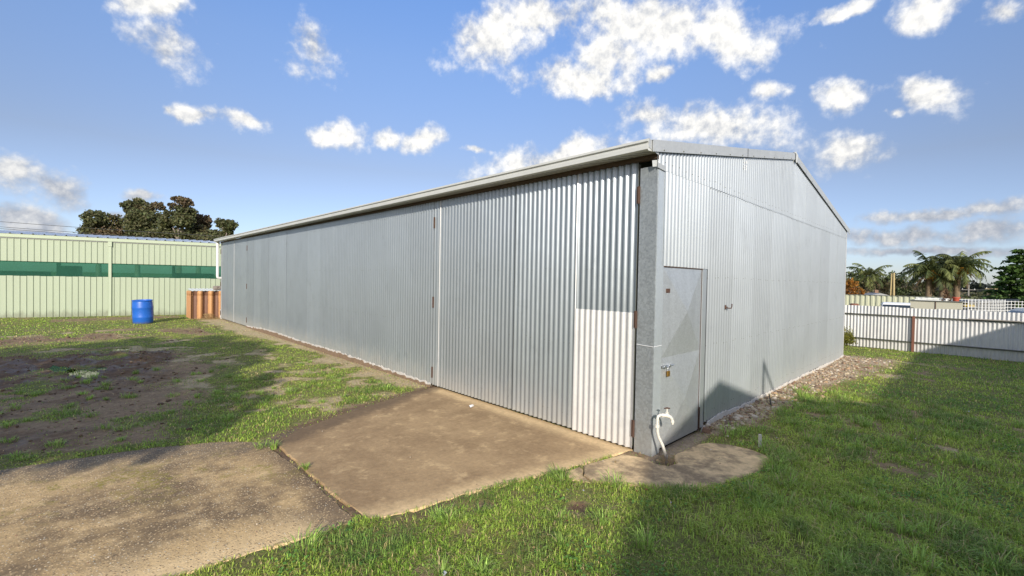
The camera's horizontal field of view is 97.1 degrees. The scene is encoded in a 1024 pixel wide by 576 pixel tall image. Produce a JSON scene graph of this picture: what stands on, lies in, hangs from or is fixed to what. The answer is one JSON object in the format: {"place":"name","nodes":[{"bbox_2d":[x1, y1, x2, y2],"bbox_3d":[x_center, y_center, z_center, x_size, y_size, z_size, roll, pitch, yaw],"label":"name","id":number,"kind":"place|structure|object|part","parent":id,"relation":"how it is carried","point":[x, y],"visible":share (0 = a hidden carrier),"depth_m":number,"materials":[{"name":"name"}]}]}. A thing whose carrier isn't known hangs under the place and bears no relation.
{"place":"outdoors","nodes":[
{"label":"outdoors","id":0,"kind":"place"},
{"bbox_2d":[7,227,206,240],"bbox_3d":[-27.645,-3.752,30.488,25.813,1.276,0.026,1,1,0],"label":"overhead wire","id":1,"kind":"object","parent":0,"point":[95,233],"visible":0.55,"depth_m":30.48,"materials":[{"name":"grey metal"}]},
{"bbox_2d":[0,221,224,236],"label":"overhead wire","id":2,"kind":"object","parent":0,"point":[112,229],"visible":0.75,"depth_m":29.97,"materials":[{"name":"black metal"}]},
{"bbox_2d":[213,286,220,289],"bbox_3d":[-11.560,0.002,17.712,0.170,0.175,0.231,2,1,35],"label":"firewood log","id":3,"kind":"object","parent":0,"point":[216,287],"visible":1,"depth_m":17.66,"materials":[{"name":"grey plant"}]},
{"bbox_2d":[0,292,1023,575],"bbox_3d":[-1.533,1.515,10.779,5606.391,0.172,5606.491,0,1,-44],"label":"ground","id":4,"kind":"structure","parent":0,"point":[160,390],"depth_m":5.29,"materials":[{"name":"green plant"}]},
{"bbox_2d":[49,365,74,371],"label":"puddle","id":5,"kind":"object","parent":4,"relation":"on","point":[52,367],"visible":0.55,"depth_m":8.04,"materials":[{"name":"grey liquid"}]},
{"bbox_2d":[66,369,99,377],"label":"puddle","id":6,"kind":"object","parent":4,"relation":"on","point":[89,372],"visible":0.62,"depth_m":7.79,"materials":[{"name":"grey liquid"}]},
{"bbox_2d":[73,209,124,235],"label":"gum tree","id":7,"kind":"object","parent":4,"relation":"on","point":[102,222],"visible":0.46,"depth_m":49.10,"materials":[{"name":"green plant"}]},
{"bbox_2d":[0,230,220,317],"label":"green steel building","id":8,"kind":"structure","parent":4,"relation":"on","point":[45,274],"depth_m":17.67,"materials":[{"name":"metal"}]},
{"bbox_2d":[112,197,165,237],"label":"gum tree","id":9,"kind":"object","parent":4,"relation":"on","point":[138,216],"visible":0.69,"depth_m":49.72,"materials":[{"name":"green plant"}]},
{"bbox_2d":[132,299,153,323],"bbox_3d":[-12.665,0.808,15.512,0.584,0.800,0.584,-3,5,-44],"label":"plastic barrel","id":10,"kind":"object","parent":4,"relation":"on","point":[142,311],"visible":0.99,"depth_m":15.30,"materials":[{"name":"blue plastic"}]},
{"bbox_2d":[146,196,199,239],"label":"gum tree","id":11,"kind":"object","parent":4,"relation":"on","point":[181,216],"visible":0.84,"depth_m":48.85,"materials":[{"name":"green plant"}]},
{"bbox_2d":[0,441,354,575],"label":"pebble concrete slab","id":12,"kind":"structure","parent":4,"relation":"on","point":[294,502],"depth_m":3.28,"materials":[{"name":"beige concrete"}]},
{"bbox_2d":[185,213,212,240],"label":"gum tree","id":13,"kind":"object","parent":4,"relation":"on","point":[202,224],"visible":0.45,"depth_m":51.21,"materials":[{"name":"green plant"}]},
{"bbox_2d":[0,327,399,454],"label":"soil clods","id":14,"kind":"object","parent":4,"relation":"on","point":[75,382],"visible":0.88,"depth_m":7.38,"materials":[{"name":"soil"}]},
{"bbox_2d":[185,313,219,319],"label":"dead grass stalks","id":15,"kind":"object","parent":4,"relation":"on","point":[207,315],"visible":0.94,"depth_m":17.20,"materials":[{"name":"plant"}]},
{"bbox_2d":[186,288,220,318],"bbox_3d":[-11.889,0.591,17.792,1.380,1.142,1.055,0,1,-44],"label":"rusty bin","id":16,"kind":"object","parent":4,"relation":"on","point":[200,302],"visible":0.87,"depth_m":17.37,"materials":[{"name":"orange metal"}]},
{"bbox_2d":[189,217,238,240],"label":"gum tree","id":17,"kind":"object","parent":4,"relation":"on","point":[227,227],"visible":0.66,"depth_m":49.66,"materials":[{"name":"green plant"}]},
{"bbox_2d":[277,386,633,518],"bbox_3d":[-0.924,1.663,4.995,2.696,0.100,3.581,0,1,-44],"label":"concrete apron","id":18,"kind":"object","parent":4,"relation":"on","point":[451,444],"visible":0.81,"depth_m":4.55,"materials":[{"name":"beige concrete"}]},
{"bbox_2d":[2,415,501,574],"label":"loose grit","id":19,"kind":"object","parent":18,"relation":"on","point":[174,502],"visible":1,"depth_m":3.42,"materials":[{"name":"gravel"}]},
{"bbox_2d":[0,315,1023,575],"bbox_3d":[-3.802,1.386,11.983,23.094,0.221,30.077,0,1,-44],"label":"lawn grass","id":20,"kind":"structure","parent":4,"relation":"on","point":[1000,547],"depth_m":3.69,"materials":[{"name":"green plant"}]},
{"bbox_2d":[0,348,1023,575],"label":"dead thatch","id":21,"kind":"object","parent":4,"relation":"on","point":[550,480],"visible":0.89,"depth_m":4.50,"materials":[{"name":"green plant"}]},
{"bbox_2d":[214,138,849,456],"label":"metal shed","id":22,"kind":"structure","parent":4,"relation":"on","point":[599,293],"depth_m":6.03,"materials":[{"name":"metal"}]},
{"bbox_2d":[220,241,232,320],"bbox_3d":[-10.651,-0.267,16.889,0.042,2.897,1.856,0,1,-45],"label":"door leaf","id":23,"kind":"structure","parent":22,"relation":"in","point":[226,312],"depth_m":16.80,"materials":[{"name":"metal"}]},
{"bbox_2d":[232,238,246,325],"bbox_3d":[-9.351,-0.218,15.544,0.043,2.897,1.857,0,1,-44],"label":"door leaf","id":24,"kind":"structure","parent":22,"relation":"in","point":[239,246],"depth_m":15.49,"materials":[{"name":"metal"}]},
{"bbox_2d":[431,187,516,409],"bbox_3d":[-0.600,0.110,6.527,0.080,2.897,1.843,0,1,-44],"label":"door leaf","id":25,"kind":"structure","parent":22,"relation":"in","point":[479,235],"depth_m":6.42,"materials":[{"name":"metal"}]},
{"bbox_2d":[512,162,640,448],"bbox_3d":[0.666,0.162,5.220,0.080,2.907,1.777,0,1,-44],"label":"door leaf","id":26,"kind":"structure","parent":22,"relation":"in","point":[586,370],"depth_m":5.10,"materials":[{"name":"metal"}]},
{"bbox_2d":[659,267,701,447],"bbox_3d":[1.851,0.712,4.894,0.939,1.844,0.086,0,1,-44],"label":"steel door","id":27,"kind":"structure","parent":22,"relation":"in","point":[681,313],"depth_m":4.82,"materials":[{"name":"metal"}]},
{"bbox_2d":[563,467,590,483],"bbox_3d":[0.533,1.707,4.027,0.252,0.100,0.333,1,1,-5],"label":"tap slab fragment","id":28,"kind":"object","parent":4,"relation":"on","point":[578,470],"visible":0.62,"depth_m":4.00,"materials":[{"name":"beige concrete"}]},
{"bbox_2d":[264,394,1023,574],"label":"fallen leaves","id":29,"kind":"object","parent":4,"relation":"on","point":[444,571],"visible":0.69,"depth_m":3.65,"materials":[{"name":"brown plant"}]},
{"bbox_2d":[271,379,1023,575],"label":"clover","id":30,"kind":"object","parent":4,"relation":"on","point":[659,519],"visible":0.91,"depth_m":3.68,"materials":[{"name":"green plant"}]},
{"bbox_2d":[655,407,673,463],"bbox_3d":[1.465,1.452,4.357,0.192,0.612,0.045,1,1,-7],"label":"garden tap","id":31,"kind":"object","parent":4,"relation":"on","point":[665,415],"visible":0.98,"depth_m":4.34,"materials":[{"name":"white paint"}]},
{"bbox_2d":[654,454,675,470],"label":"dead twigs","id":32,"kind":"object","parent":4,"relation":"on","point":[662,460],"visible":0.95,"depth_m":4.35,"materials":[{"name":"wood"}]},
{"bbox_2d":[583,443,767,489],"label":"tap slab","id":33,"kind":"structure","parent":4,"relation":"on","point":[699,463],"depth_m":4.21,"materials":[{"name":"beige concrete"}]},
{"bbox_2d":[702,426,710,433],"bbox_3d":[2.284,1.655,5.287,0.082,0.052,0.165,12,1,35],"label":"broken brick","id":34,"kind":"object","parent":4,"relation":"on","point":[705,429],"visible":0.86,"depth_m":5.22,"materials":[{"name":"brown brick"}]},
{"bbox_2d":[758,434,761,446],"bbox_3d":[2.636,1.664,4.809,0.026,0.216,0.026,1,1,1],"label":"survey peg","id":35,"kind":"object","parent":4,"relation":"on","point":[759,437],"visible":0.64,"depth_m":4.80,"materials":[{"name":"white wood"}]},
{"bbox_2d":[702,356,903,436],"bbox_3d":[5.739,1.666,7.469,8.149,0.109,1.831,0,1,-44],"label":"rubble","id":36,"kind":"object","parent":4,"relation":"on","point":[737,415],"visible":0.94,"depth_m":7.19,"materials":[{"name":"stone"}]},
{"bbox_2d":[844,326,857,346],"bbox_3d":[9.188,1.481,12.612,0.685,0.994,0.625,1,1,11],"label":"yellow shrub","id":37,"kind":"object","parent":4,"relation":"on","point":[849,337],"visible":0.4,"depth_m":12.45,"materials":[{"name":"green plant"}]},
{"bbox_2d":[845,278,865,300],"bbox_3d":[26.348,0.539,35.558,1.513,2.715,2.266,0,1,-44],"label":"autumn tree","id":38,"kind":"object","parent":4,"relation":"on","point":[849,285],"visible":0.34,"depth_m":35.19,"materials":[{"name":"orange plant"}]},
{"bbox_2d":[845,271,878,294],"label":"bushy tree","id":39,"kind":"object","parent":4,"relation":"on","point":[851,274],"visible":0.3,"depth_m":59.16,"materials":[{"name":"green plant"}]},
{"bbox_2d":[846,263,891,292],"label":"palm tree","id":40,"kind":"object","parent":4,"relation":"on","point":[875,274],"visible":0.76,"depth_m":59.41,"materials":[{"name":"green plant"}]},
{"bbox_2d":[860,290,897,298],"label":"house","id":41,"kind":"structure","parent":4,"relation":"on","point":[875,293],"depth_m":54.58,"materials":[{"name":"brick"}]},
{"bbox_2d":[890,273,894,295],"bbox_3d":[33.654,0.257,39.999,0.175,3.204,0.415,0,1,-44],"label":"timber mast","id":42,"kind":"object","parent":4,"relation":"on","point":[891,279],"visible":0.66,"depth_m":39.89,"materials":[{"name":"beige wood"}]},
{"bbox_2d":[845,294,942,305],"bbox_3d":[15.134,0.958,21.881,0.090,1.375,8.410,0,1,-44],"label":"cream fence","id":43,"kind":"object","parent":4,"relation":"on","point":[865,300],"visible":0.13,"depth_m":20.53,"materials":[{"name":"beige metal"}]},
{"bbox_2d":[879,302,909,307],"bbox_3d":[15.328,1.182,17.810,1.620,1.230,3.905,2,1,38],"label":"parked car","id":44,"kind":"object","parent":4,"relation":"on","point":[895,304],"depth_m":16.92,"materials":[{"name":"white paint"}]},
{"bbox_3d":[14.358,0.766,16.546,1.320,0.260,0.370,2,1,38],"label":"rear window","id":45,"kind":"part","parent":44,"relation":"part of","materials":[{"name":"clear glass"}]},
{"bbox_2d":[875,270,914,298],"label":"bushy tree","id":46,"kind":"object","parent":4,"relation":"on","point":[884,288],"visible":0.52,"depth_m":59.48,"materials":[{"name":"green plant"}]},
{"bbox_2d":[889,283,920,296],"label":"bushy tree","id":47,"kind":"object","parent":4,"relation":"on","point":[901,291],"visible":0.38,"depth_m":52.42,"materials":[{"name":"green plant"}]},
{"bbox_2d":[905,279,934,288],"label":"bushy tree","id":48,"kind":"object","parent":4,"relation":"on","point":[920,285],"visible":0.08,"depth_m":60.63,"materials":[{"name":"green plant"}]},
{"bbox_2d":[906,289,938,296],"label":"bushy tree","id":49,"kind":"object","parent":4,"relation":"on","point":[917,292],"visible":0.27,"depth_m":47.01,"materials":[{"name":"green plant"}]},
{"bbox_2d":[845,289,1005,298],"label":"dry scrub","id":50,"kind":"object","parent":4,"relation":"on","point":[964,295],"visible":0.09,"depth_m":86.48,"materials":[{"name":"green plant"}]},
{"bbox_2d":[859,278,996,291],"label":"distant woodland","id":51,"kind":"object","parent":4,"relation":"on","point":[973,285],"visible":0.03,"depth_m":218.30,"materials":[{"name":"green plant"}]},
{"bbox_2d":[897,250,965,296],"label":"palm tree","id":52,"kind":"object","parent":4,"relation":"on","point":[916,271],"visible":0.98,"depth_m":40.51,"materials":[{"name":"green plant"}]},
{"bbox_2d":[844,305,1023,361],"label":"corrugated fence","id":53,"kind":"object","parent":4,"relation":"on","point":[988,335],"visible":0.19,"depth_m":11.73,"materials":[{"name":"metal"}]},
{"bbox_2d":[910,299,963,309],"bbox_3d":[13.350,1.020,14.244,0.960,1.257,1.540,0,1,-44],"label":"cream box trailer","id":54,"kind":"object","parent":4,"relation":"on","point":[932,304],"visible":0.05,"depth_m":13.91,"materials":[{"name":"metal"}]},
{"bbox_2d":[915,297,943,300],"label":"white boards","id":55,"kind":"object","parent":54,"relation":"on","point":[935,299],"visible":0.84,"depth_m":14.20,"materials":[{"name":"paint"}]},
{"bbox_2d":[941,288,951,300],"bbox_3d":[13.388,0.239,13.931,0.266,0.546,0.298,1,1,-10],"label":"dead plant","id":56,"kind":"object","parent":54,"relation":"on","point":[946,297],"visible":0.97,"depth_m":13.90,"materials":[{"name":"brown plant"}]},
{"bbox_2d":[952,297,960,300],"bbox_3d":[13.561,0.340,13.811,0.195,0.124,0.192,0,1,-44],"label":"plant pot","id":57,"kind":"object","parent":54,"relation":"on","point":[956,298],"visible":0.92,"depth_m":13.75,"materials":[{"name":"ceramic"}]},
{"bbox_2d":[920,256,970,296],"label":"palm tree","id":58,"kind":"object","parent":4,"relation":"on","point":[941,293],"visible":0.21,"depth_m":40.81,"materials":[{"name":"green plant"}]},
{"bbox_2d":[933,251,994,296],"bbox_3d":[39.597,-0.640,39.869,3.991,5.461,4.424,1,1,2],"label":"palm tree","id":59,"kind":"object","parent":4,"relation":"on","point":[971,269],"visible":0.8,"depth_m":39.37,"materials":[{"name":"green plant"}]},
{"bbox_2d":[938,299,1022,311],"bbox_3d":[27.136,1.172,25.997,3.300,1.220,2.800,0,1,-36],"label":"lattice fence","id":60,"kind":"object","parent":4,"relation":"on","point":[985,306],"visible":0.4,"depth_m":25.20,"materials":[{"name":"white paint"}]},
{"bbox_2d":[981,249,1023,307],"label":"conifer tree","id":61,"kind":"object","parent":4,"relation":"on","point":[1010,278],"visible":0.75,"depth_m":26.33,"materials":[{"name":"green plant"}]},
{"bbox_2d":[1008,308,1023,312],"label":"parked car","id":62,"kind":"object","parent":4,"relation":"on","point":[1018,310],"visible":0.02,"depth_m":13.70,"materials":[{"name":"white paint"}]},
{"bbox_2d":[0,0,1023,285],"label":"sky","id":63,"kind":"structure","parent":0,"point":[907,115],"materials":[{"name":"blue"}]}
]}

